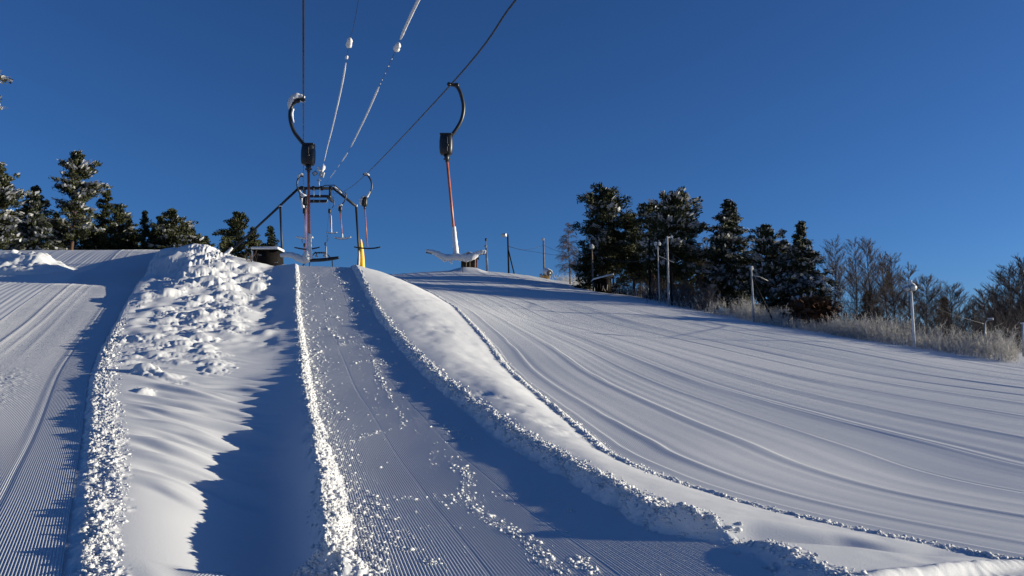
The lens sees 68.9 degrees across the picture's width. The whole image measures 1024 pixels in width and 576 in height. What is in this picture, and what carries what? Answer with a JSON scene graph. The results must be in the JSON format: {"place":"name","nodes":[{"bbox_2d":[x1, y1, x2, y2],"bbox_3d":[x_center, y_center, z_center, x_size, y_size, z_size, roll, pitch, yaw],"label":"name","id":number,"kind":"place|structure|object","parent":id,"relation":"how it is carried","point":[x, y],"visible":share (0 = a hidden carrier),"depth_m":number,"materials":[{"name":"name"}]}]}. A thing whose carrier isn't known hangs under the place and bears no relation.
{"place":"outdoors","nodes":[
{"label":"outdoors","id":0,"kind":"place"},
{"bbox_2d":[0,250,159,575],"bbox_3d":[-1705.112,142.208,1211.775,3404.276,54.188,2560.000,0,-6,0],"label":"side piste","id":1,"kind":"structure","parent":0,"point":[55,328],"depth_m":21.82,"materials":[{"name":"white"}]},
{"bbox_2d":[0,70,12,109],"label":"pine tree","id":2,"kind":"object","parent":1,"relation":"on","point":[5,79],"visible":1,"depth_m":73.87,"materials":[{"name":"green plant"}]},
{"bbox_2d":[0,162,39,249],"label":"pine tree","id":3,"kind":"object","parent":1,"relation":"on","point":[9,220],"visible":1,"depth_m":81.31,"materials":[{"name":"green plant"}]},
{"bbox_2d":[8,207,34,249],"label":"pine tree","id":4,"kind":"object","parent":1,"relation":"on","point":[17,210],"visible":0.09,"depth_m":91.02,"materials":[{"name":"green plant"}]},
{"bbox_2d":[6,185,65,249],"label":"spruce tree","id":5,"kind":"object","parent":1,"relation":"on","point":[30,236],"visible":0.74,"depth_m":84.63,"materials":[{"name":"green plant"}]},
{"bbox_2d":[0,249,78,274],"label":"snow pile","id":6,"kind":"object","parent":1,"relation":"on","point":[14,262],"visible":0.98,"depth_m":56.06,"materials":[{"name":"white snow"}]},
{"bbox_2d":[49,211,64,241],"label":"pine tree","id":7,"kind":"object","parent":1,"relation":"on","point":[56,215],"visible":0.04,"depth_m":93.18,"materials":[{"name":"green plant"}]},
{"bbox_2d":[51,230,78,249],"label":"pine tree","id":8,"kind":"object","parent":1,"relation":"on","point":[66,242],"visible":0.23,"depth_m":88.58,"materials":[{"name":"green plant"}]},
{"bbox_2d":[48,149,112,249],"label":"pine tree","id":9,"kind":"object","parent":1,"relation":"on","point":[79,191],"visible":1,"depth_m":87.00,"materials":[{"name":"green plant"}]},
{"bbox_2d":[77,238,105,249],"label":"pine tree","id":10,"kind":"object","parent":1,"relation":"on","point":[79,241],"visible":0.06,"depth_m":92.31,"materials":[{"name":"green plant"}]},
{"bbox_2d":[76,189,127,249],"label":"pine tree","id":11,"kind":"object","parent":1,"relation":"on","point":[103,240],"visible":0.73,"depth_m":90.92,"materials":[{"name":"green plant"}]},
{"bbox_2d":[99,203,134,249],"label":"pine tree","id":12,"kind":"object","parent":1,"relation":"on","point":[120,216],"visible":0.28,"depth_m":94.42,"materials":[{"name":"green plant"}]},
{"bbox_2d":[120,219,140,249],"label":"pine tree","id":13,"kind":"object","parent":1,"relation":"on","point":[133,225],"visible":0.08,"depth_m":97.10,"materials":[{"name":"green plant"}]},
{"bbox_2d":[126,231,139,249],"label":"pine tree","id":14,"kind":"object","parent":1,"relation":"on","point":[133,243],"visible":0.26,"depth_m":95.68,"materials":[{"name":"green plant"}]},
{"bbox_2d":[132,210,153,249],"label":"spruce tree","id":15,"kind":"object","parent":1,"relation":"on","point":[143,235],"visible":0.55,"depth_m":91.05,"materials":[{"name":"green plant"}]},
{"bbox_2d":[148,228,159,249],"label":"spruce tree","id":16,"kind":"object","parent":1,"relation":"on","point":[154,236],"visible":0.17,"depth_m":92.93,"materials":[{"name":"green plant"}]},
{"bbox_2d":[146,216,164,240],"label":"pine tree","id":17,"kind":"object","parent":1,"relation":"on","point":[158,218],"visible":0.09,"depth_m":94.89,"materials":[{"name":"green plant"}]},
{"bbox_2d":[140,208,204,249],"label":"pine tree","id":18,"kind":"object","parent":1,"relation":"on","point":[166,230],"visible":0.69,"depth_m":90.38,"materials":[{"name":"green plant"}]},
{"bbox_2d":[158,227,195,246],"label":"pine tree","id":19,"kind":"object","parent":1,"relation":"on","point":[161,243],"visible":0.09,"depth_m":92.18,"materials":[{"name":"green plant"}]},
{"bbox_2d":[181,225,207,244],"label":"pine tree","id":20,"kind":"object","parent":1,"relation":"on","point":[196,235],"visible":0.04,"depth_m":95.36,"materials":[{"name":"green plant"}]},
{"bbox_2d":[61,243,368,575],"bbox_3d":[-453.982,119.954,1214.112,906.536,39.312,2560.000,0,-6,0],"label":"snow mound","id":21,"kind":"object","parent":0,"point":[213,406],"visible":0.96,"depth_m":16.64,"materials":[{"name":"white snow"}]},
{"bbox_2d":[204,235,214,246],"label":"pine tree","id":22,"kind":"object","parent":21,"relation":"on","point":[209,244],"visible":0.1,"depth_m":98.15,"materials":[{"name":"green plant"}]},
{"bbox_2d":[212,211,252,258],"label":"pine tree","id":23,"kind":"object","parent":21,"relation":"on","point":[232,235],"visible":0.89,"depth_m":84.48,"materials":[{"name":"green plant"}]},
{"bbox_2d":[244,250,257,261],"bbox_3d":[-19.675,-2.353,56.222,1.219,1.043,1.112,0,-6,0],"label":"dry shrub","id":24,"kind":"object","parent":21,"relation":"on","point":[251,256],"visible":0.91,"depth_m":56.10,"materials":[{"name":"brown plant"}]},
{"bbox_2d":[243,226,261,259],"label":"pine tree","id":25,"kind":"object","parent":21,"relation":"on","point":[253,236],"visible":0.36,"depth_m":88.85,"materials":[{"name":"green plant"}]},
{"bbox_2d":[251,247,283,265],"bbox_3d":[-19.202,-2.245,58.535,2.228,1.775,1.660,0,-6,0],"label":"equipment hut","id":26,"kind":"object","parent":21,"relation":"on","point":[269,256],"visible":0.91,"depth_m":57.92,"materials":[{"name":"brown wood"}]},
{"bbox_2d":[261,225,279,247],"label":"spruce tree","id":27,"kind":"object","parent":21,"relation":"on","point":[271,236],"visible":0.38,"depth_m":84.99,"materials":[{"name":"green plant"}]},
{"bbox_2d":[0,0,1023,343],"label":"sky","id":28,"kind":"structure","parent":0,"point":[898,125],"materials":[{"name":"blue"}]},
{"bbox_2d":[298,266,773,575],"bbox_3d":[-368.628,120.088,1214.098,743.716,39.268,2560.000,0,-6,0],"label":"lift track","id":29,"kind":"structure","parent":0,"point":[597,527],"depth_m":12.14,"materials":[{"name":"white snow"}]},
{"bbox_2d":[289,273,711,575],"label":"track crumbs","id":30,"kind":"object","parent":29,"relation":"on","point":[489,516],"visible":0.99,"depth_m":9.93,"materials":[{"name":"white"}]},
{"bbox_2d":[351,265,1023,575],"bbox_3d":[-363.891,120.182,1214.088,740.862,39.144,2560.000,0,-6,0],"label":"snow berm","id":31,"kind":"structure","parent":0,"point":[446,336],"depth_m":12.32,"materials":[{"name":"white snow"}]},
{"bbox_2d":[225,166,359,263],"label":"lift tower","id":32,"kind":"structure","parent":31,"relation":"on","point":[319,196],"depth_m":65.98,"materials":[{"name":"metal"}]},
{"bbox_2d":[302,0,313,249],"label":"haul rope","id":33,"kind":"object","parent":32,"relation":"attached to","point":[303,22],"visible":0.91,"depth_m":8.67,"materials":[{"name":"metal"}]},
{"bbox_2d":[296,188,312,238],"bbox_3d":[-11.023,-3.974,39.816,0.911,2.809,0.204,0,-6,0],"label":"bar","id":34,"kind":"object","parent":33,"relation":"hanging from","point":[302,205],"visible":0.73,"depth_m":39.78,"materials":[{"name":"metal"}]},
{"bbox_2d":[294,173,319,249],"bbox_3d":[-7.295,-2.746,26.717,0.920,2.794,0.204,0,-6,0],"label":"bar","id":35,"kind":"object","parent":33,"relation":"hanging from","point":[304,196],"visible":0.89,"depth_m":26.70,"materials":[{"name":"black metal"}]},
{"bbox_2d":[280,93,338,263],"bbox_3d":[-2.956,-1.635,11.015,0.855,2.570,0.204,0,-6,0],"label":"bar","id":36,"kind":"object","parent":33,"relation":"hanging from","point":[308,154],"visible":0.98,"depth_m":10.99,"materials":[{"name":"black plastic"}]},
{"bbox_2d":[321,0,358,175],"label":"overhead wire","id":37,"kind":"object","parent":32,"relation":"attached to","point":[348,44],"visible":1,"depth_m":26.99,"materials":[{"name":"metal"}]},
{"bbox_2d":[326,0,419,182],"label":"overhead wire","id":38,"kind":"object","parent":32,"relation":"attached to","point":[396,47],"visible":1,"depth_m":18.53,"materials":[{"name":"metal"}]},
{"bbox_2d":[325,0,516,252],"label":"haul rope","id":39,"kind":"object","parent":32,"relation":"attached to","point":[494,30],"visible":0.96,"depth_m":11.02,"materials":[{"name":"metal"}]},
{"bbox_2d":[326,196,336,233],"bbox_3d":[-12.977,-5.271,53.829,0.801,2.750,0.204,0,-6,0],"label":"bar","id":40,"kind":"object","parent":39,"relation":"hanging from","point":[329,212],"visible":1,"depth_m":53.77,"materials":[{"name":"white metal"}]},
{"bbox_2d":[334,192,350,239],"bbox_3d":[-8.908,-3.839,39.400,0.884,2.595,0.204,0,-6,0],"label":"bar","id":41,"kind":"object","parent":39,"relation":"hanging from","point":[340,211],"visible":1,"depth_m":39.36,"materials":[{"name":"black plastic"}]},
{"bbox_2d":[354,173,380,248],"bbox_3d":[-5.035,-2.704,26.109,0.928,2.725,0.204,0,-6,0],"label":"bar","id":42,"kind":"object","parent":39,"relation":"hanging from","point":[363,201],"visible":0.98,"depth_m":26.09,"materials":[{"name":"black metal"}]},
{"bbox_2d":[426,82,485,263],"bbox_3d":[-0.833,-1.759,11.229,0.897,2.821,0.204,0,-6,0],"label":"bar","id":43,"kind":"object","parent":39,"relation":"hanging from","point":[446,145],"visible":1,"depth_m":11.19,"materials":[{"name":"black plastic"}]},
{"bbox_2d":[302,252,332,266],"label":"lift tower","id":44,"kind":"structure","parent":31,"relation":"on","point":[317,256],"depth_m":191.76,"materials":[{"name":"metal"}]},
{"bbox_2d":[357,240,364,266],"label":"crash pad","id":45,"kind":"object","parent":31,"relation":"on","point":[361,260],"visible":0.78,"depth_m":65.03,"materials":[{"name":"yellow plastic"}]},
{"bbox_2d":[77,272,1022,575],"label":"snow clods","id":46,"kind":"object","parent":31,"relation":"on","point":[375,568],"visible":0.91,"depth_m":11.13,"materials":[{"name":"white snow"}]},
{"bbox_2d":[392,271,1023,556],"bbox_3d":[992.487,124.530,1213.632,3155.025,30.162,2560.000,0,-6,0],"label":"ski piste","id":47,"kind":"structure","parent":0,"point":[909,441],"depth_m":24.22,"materials":[{"name":"white"}]},
{"bbox_2d":[447,267,486,272],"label":"snow drift","id":48,"kind":"object","parent":47,"relation":"on","point":[466,269],"visible":0.91,"depth_m":115.15,"materials":[{"name":"white snow"}]},
{"bbox_2d":[461,251,478,267],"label":"wooden cabin","id":49,"kind":"object","parent":47,"relation":"on","point":[473,263],"visible":0.34,"depth_m":117.70,"materials":[{"name":"brown wood"}]},
{"bbox_2d":[484,238,487,270],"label":"lattice mast","id":50,"kind":"object","parent":47,"relation":"on","point":[486,255],"visible":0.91,"depth_m":123.16,"materials":[{"name":"metal"}]},
{"bbox_2d":[502,233,514,273],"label":"floodlight pole","id":51,"kind":"object","parent":47,"relation":"on","point":[507,236],"visible":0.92,"depth_m":123.05,"materials":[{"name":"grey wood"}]},
{"bbox_2d":[541,238,544,274],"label":"light pole","id":52,"kind":"object","parent":47,"relation":"on","point":[543,254],"visible":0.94,"depth_m":127.66,"materials":[{"name":"grey metal"}]},
{"bbox_2d":[540,268,552,278],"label":"snow gun","id":53,"kind":"object","parent":47,"relation":"on","point":[546,273],"visible":0.94,"depth_m":126.39,"materials":[{"name":"white metal"}]},
{"bbox_2d":[555,223,582,283],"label":"birch tree","id":54,"kind":"object","parent":47,"relation":"on","point":[565,242],"visible":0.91,"depth_m":108.98,"materials":[{"name":"brown plant"}]},
{"bbox_2d":[570,257,582,284],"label":"bare shrub","id":55,"kind":"object","parent":47,"relation":"on","point":[579,263],"visible":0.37,"depth_m":104.72,"materials":[{"name":"brown plant"}]},
{"bbox_2d":[568,247,605,289],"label":"pine tree","id":56,"kind":"object","parent":47,"relation":"on","point":[584,268],"visible":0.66,"depth_m":98.18,"materials":[{"name":"green plant"}]},
{"bbox_2d":[589,244,593,290],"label":"light pole","id":57,"kind":"object","parent":47,"relation":"on","point":[591,247],"visible":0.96,"depth_m":93.23,"materials":[{"name":"metal"}]},
{"bbox_2d":[593,254,654,261],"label":"power line","id":58,"kind":"object","parent":57,"relation":"attached to","point":[625,261],"visible":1,"depth_m":83.03,"materials":[{"name":"metal"}]},
{"bbox_2d":[569,182,632,275],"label":"pine tree","id":59,"kind":"object","parent":47,"relation":"on","point":[605,206],"visible":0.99,"depth_m":97.04,"materials":[{"name":"green plant"}]},
{"bbox_2d":[591,274,613,293],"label":"wooden shed","id":60,"kind":"structure","parent":47,"relation":"on","point":[601,281],"depth_m":87.59,"materials":[{"name":"brown wood"}]},
{"bbox_2d":[574,237,642,282],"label":"pine tree","id":61,"kind":"object","parent":47,"relation":"on","point":[617,270],"visible":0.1,"depth_m":102.44,"materials":[{"name":"green plant"}]},
{"bbox_2d":[610,286,619,293],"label":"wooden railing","id":62,"kind":"object","parent":47,"relation":"on","point":[616,287],"visible":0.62,"depth_m":88.43,"materials":[{"name":"brown wood"}]},
{"bbox_2d":[604,209,648,285],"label":"pine tree","id":63,"kind":"object","parent":47,"relation":"on","point":[631,228],"visible":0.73,"depth_m":96.36,"materials":[{"name":"green plant"}]},
{"bbox_2d":[610,240,645,294],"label":"pine tree","id":64,"kind":"object","parent":47,"relation":"on","point":[620,279],"visible":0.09,"depth_m":102.72,"materials":[{"name":"green plant"}]},
{"bbox_2d":[550,272,723,312],"bbox_3d":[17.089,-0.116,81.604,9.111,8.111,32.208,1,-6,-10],"label":"shaded undergrowth","id":65,"kind":"object","parent":47,"relation":"on","point":[681,295],"visible":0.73,"depth_m":77.06,"materials":[{"name":"plant"}]},
{"bbox_2d":[632,202,658,286],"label":"pine tree","id":66,"kind":"object","parent":47,"relation":"on","point":[647,208],"visible":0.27,"depth_m":90.85,"materials":[{"name":"green plant"}]},
{"bbox_2d":[624,260,680,289],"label":"pine tree","id":67,"kind":"object","parent":47,"relation":"on","point":[641,275],"visible":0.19,"depth_m":95.14,"materials":[{"name":"green plant"}]},
{"bbox_2d":[654,242,660,304],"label":"lamp post","id":68,"kind":"object","parent":47,"relation":"on","point":[656,243],"visible":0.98,"depth_m":72.07,"materials":[{"name":"metal"}]},
{"bbox_2d":[666,236,669,305],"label":"light pole","id":69,"kind":"object","parent":47,"relation":"on","point":[668,292],"visible":0.79,"depth_m":70.95,"materials":[{"name":"grey metal"}]},
{"bbox_2d":[669,251,671,305],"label":"light pole","id":70,"kind":"object","parent":47,"relation":"on","point":[670,278],"visible":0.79,"depth_m":72.91,"materials":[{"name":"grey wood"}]},
{"bbox_2d":[638,186,713,291],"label":"pine tree","id":71,"kind":"object","parent":47,"relation":"on","point":[679,225],"visible":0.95,"depth_m":79.87,"materials":[{"name":"green plant"}]},
{"bbox_2d":[664,244,706,295],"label":"pine tree","id":72,"kind":"object","parent":47,"relation":"on","point":[678,278],"visible":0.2,"depth_m":91.72,"materials":[{"name":"green plant"}]},
{"bbox_2d":[691,243,712,289],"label":"pine tree","id":73,"kind":"object","parent":47,"relation":"on","point":[702,286],"visible":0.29,"depth_m":84.45,"materials":[{"name":"green plant"}]},
{"bbox_2d":[699,276,716,307],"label":"pine tree","id":74,"kind":"object","parent":47,"relation":"on","point":[709,282],"visible":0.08,"depth_m":84.33,"materials":[{"name":"green plant"}]},
{"bbox_2d":[692,199,755,312],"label":"spruce tree","id":75,"kind":"object","parent":47,"relation":"on","point":[725,246],"visible":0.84,"depth_m":79.72,"materials":[{"name":"green plant"}]},
{"bbox_2d":[749,266,774,322],"bbox_3d":[20.454,0.700,60.852,2.112,5.027,0.332,1,-6,-6],"label":"light pole","id":76,"kind":"object","parent":47,"relation":"on","point":[752,278],"visible":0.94,"depth_m":60.84,"materials":[{"name":"grey metal"}]},
{"bbox_2d":[670,252,735,274],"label":"power line","id":77,"kind":"object","parent":76,"relation":"attached to","point":[701,269],"visible":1,"depth_m":67.93,"materials":[{"name":"metal"}]},
{"bbox_2d":[753,276,906,302],"bbox_3d":[24.943,-0.043,55.417,5.340,3.098,14.337,3,-7,-25],"label":"power line","id":78,"kind":"object","parent":76,"relation":"attached to","point":[836,301],"visible":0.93,"depth_m":57.33,"materials":[{"name":"metal"}]},
{"bbox_2d":[735,224,794,311],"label":"pine tree","id":79,"kind":"object","parent":47,"relation":"on","point":[767,246],"visible":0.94,"depth_m":75.64,"materials":[{"name":"green plant"}]},
{"bbox_2d":[779,241,790,309],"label":"spruce tree","id":80,"kind":"object","parent":47,"relation":"on","point":[788,243],"visible":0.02,"depth_m":80.64,"materials":[{"name":"green plant"}]},
{"bbox_2d":[767,220,843,316],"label":"spruce tree","id":81,"kind":"object","parent":47,"relation":"on","point":[800,276],"visible":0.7,"depth_m":73.44,"materials":[{"name":"green plant"}]},
{"bbox_2d":[779,294,848,325],"bbox_3d":[23.825,1.887,60.032,5.704,2.682,5.849,-4,-7,34],"label":"brown bush","id":82,"kind":"object","parent":47,"relation":"on","point":[815,307],"visible":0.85,"depth_m":59.24,"materials":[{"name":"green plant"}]},
{"bbox_2d":[818,233,854,303],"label":"bare tree","id":83,"kind":"object","parent":47,"relation":"on","point":[835,272],"visible":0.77,"depth_m":74.34,"materials":[{"name":"brown plant"}]},
{"bbox_2d":[838,236,872,315],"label":"bare tree","id":84,"kind":"object","parent":47,"relation":"on","point":[852,284],"visible":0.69,"depth_m":78.43,"materials":[{"name":"brown plant"}]},
{"bbox_2d":[709,296,1022,362],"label":"frosted undergrowth","id":85,"kind":"object","parent":47,"relation":"on","point":[892,331],"visible":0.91,"depth_m":51.63,"materials":[{"name":"grey plant"}]},
{"bbox_2d":[856,290,879,324],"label":"pine tree","id":86,"kind":"object","parent":47,"relation":"on","point":[868,306],"visible":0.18,"depth_m":77.94,"materials":[{"name":"green plant"}]},
{"bbox_2d":[848,236,893,316],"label":"bare tree","id":87,"kind":"object","parent":47,"relation":"on","point":[868,283],"visible":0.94,"depth_m":72.16,"materials":[{"name":"brown plant"}]},
{"bbox_2d":[871,254,906,319],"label":"bare tree","id":88,"kind":"object","parent":47,"relation":"on","point":[882,276],"visible":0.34,"depth_m":77.52,"materials":[{"name":"brown plant"}]},
{"bbox_2d":[875,251,918,316],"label":"bare tree","id":89,"kind":"object","parent":47,"relation":"on","point":[889,272],"visible":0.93,"depth_m":70.20,"materials":[{"name":"brown plant"}]},
{"bbox_2d":[790,286,1023,350],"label":"shaded undergrowth","id":90,"kind":"object","parent":47,"relation":"on","point":[957,322],"visible":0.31,"depth_m":56.59,"materials":[{"name":"brown plant"}]},
{"bbox_2d":[889,261,929,321],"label":"bare tree","id":91,"kind":"object","parent":47,"relation":"on","point":[907,274],"visible":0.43,"depth_m":76.32,"materials":[{"name":"brown plant"}]},
{"bbox_2d":[903,280,916,348],"bbox_3d":[25.377,1.850,47.427,0.795,4.794,0.474,0,-6,0],"label":"lamp post","id":92,"kind":"object","parent":47,"relation":"on","point":[912,287],"visible":1,"depth_m":47.48,"materials":[{"name":"metal"}]},
{"bbox_2d":[913,299,983,323],"bbox_3d":[28.328,1.520,48.255,5.722,1.591,0.247,2,-6,-15],"label":"power line","id":93,"kind":"object","parent":92,"relation":"attached to","point":[948,313],"visible":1,"depth_m":48.06,"materials":[{"name":"metal"}]},
{"bbox_2d":[895,273,948,323],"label":"bare tree","id":94,"kind":"object","parent":47,"relation":"on","point":[932,295],"visible":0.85,"depth_m":67.95,"materials":[{"name":"brown plant"}]},
{"bbox_2d":[938,298,954,330],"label":"spruce tree","id":95,"kind":"object","parent":47,"relation":"on","point":[942,310],"visible":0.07,"depth_m":72.06,"materials":[{"name":"green plant"}]},
{"bbox_2d":[928,281,980,328],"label":"bare tree","id":96,"kind":"object","parent":47,"relation":"on","point":[958,296],"visible":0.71,"depth_m":70.08,"materials":[{"name":"brown plant"}]},
{"bbox_2d":[963,296,988,328],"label":"birch tree","id":97,"kind":"object","parent":47,"relation":"on","point":[970,310],"visible":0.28,"depth_m":66.33,"materials":[{"name":"brown plant"}]},
{"bbox_2d":[968,288,993,322],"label":"bare tree","id":98,"kind":"object","parent":47,"relation":"on","point":[985,299],"visible":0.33,"depth_m":68.07,"materials":[{"name":"brown plant"}]},
{"bbox_2d":[984,318,993,342],"bbox_3d":[31.262,3.162,48.937,0.677,2.401,0.160,0,-6,0],"label":"street lamp","id":99,"kind":"object","parent":47,"relation":"on","point":[985,325],"visible":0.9,"depth_m":48.98,"materials":[{"name":"metal"}]},
{"bbox_2d":[969,308,1014,332],"bbox_3d":[41.501,3.419,63.911,4.368,3.710,4.939,0,-6,0],"label":"bare tree","id":100,"kind":"object","parent":47,"relation":"on","point":[990,317],"visible":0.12,"depth_m":64.20,"materials":[{"name":"brown plant"}]},
{"bbox_2d":[981,283,1004,318],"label":"bare tree","id":101,"kind":"object","parent":47,"relation":"on","point":[991,294],"visible":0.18,"depth_m":70.27,"materials":[{"name":"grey plant"}]},
{"bbox_2d":[976,261,1023,318],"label":"bare tree","id":102,"kind":"object","parent":47,"relation":"on","point":[1001,290],"visible":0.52,"depth_m":66.36,"materials":[{"name":"brown plant"}]},
{"bbox_2d":[980,253,1023,329],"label":"bare tree","id":103,"kind":"object","parent":47,"relation":"on","point":[1019,293],"visible":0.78,"depth_m":62.38,"materials":[{"name":"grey plant"}]},
{"bbox_2d":[982,296,1023,334],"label":"bare tree","id":104,"kind":"object","parent":47,"relation":"on","point":[1016,307],"visible":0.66,"depth_m":59.74,"materials":[{"name":"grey plant"}]},
{"bbox_2d":[1020,322,1023,356],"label":"marker post","id":105,"kind":"object","parent":47,"relation":"on","point":[1022,323],"visible":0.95,"depth_m":44.89,"materials":[{"name":"white"}]}
]}

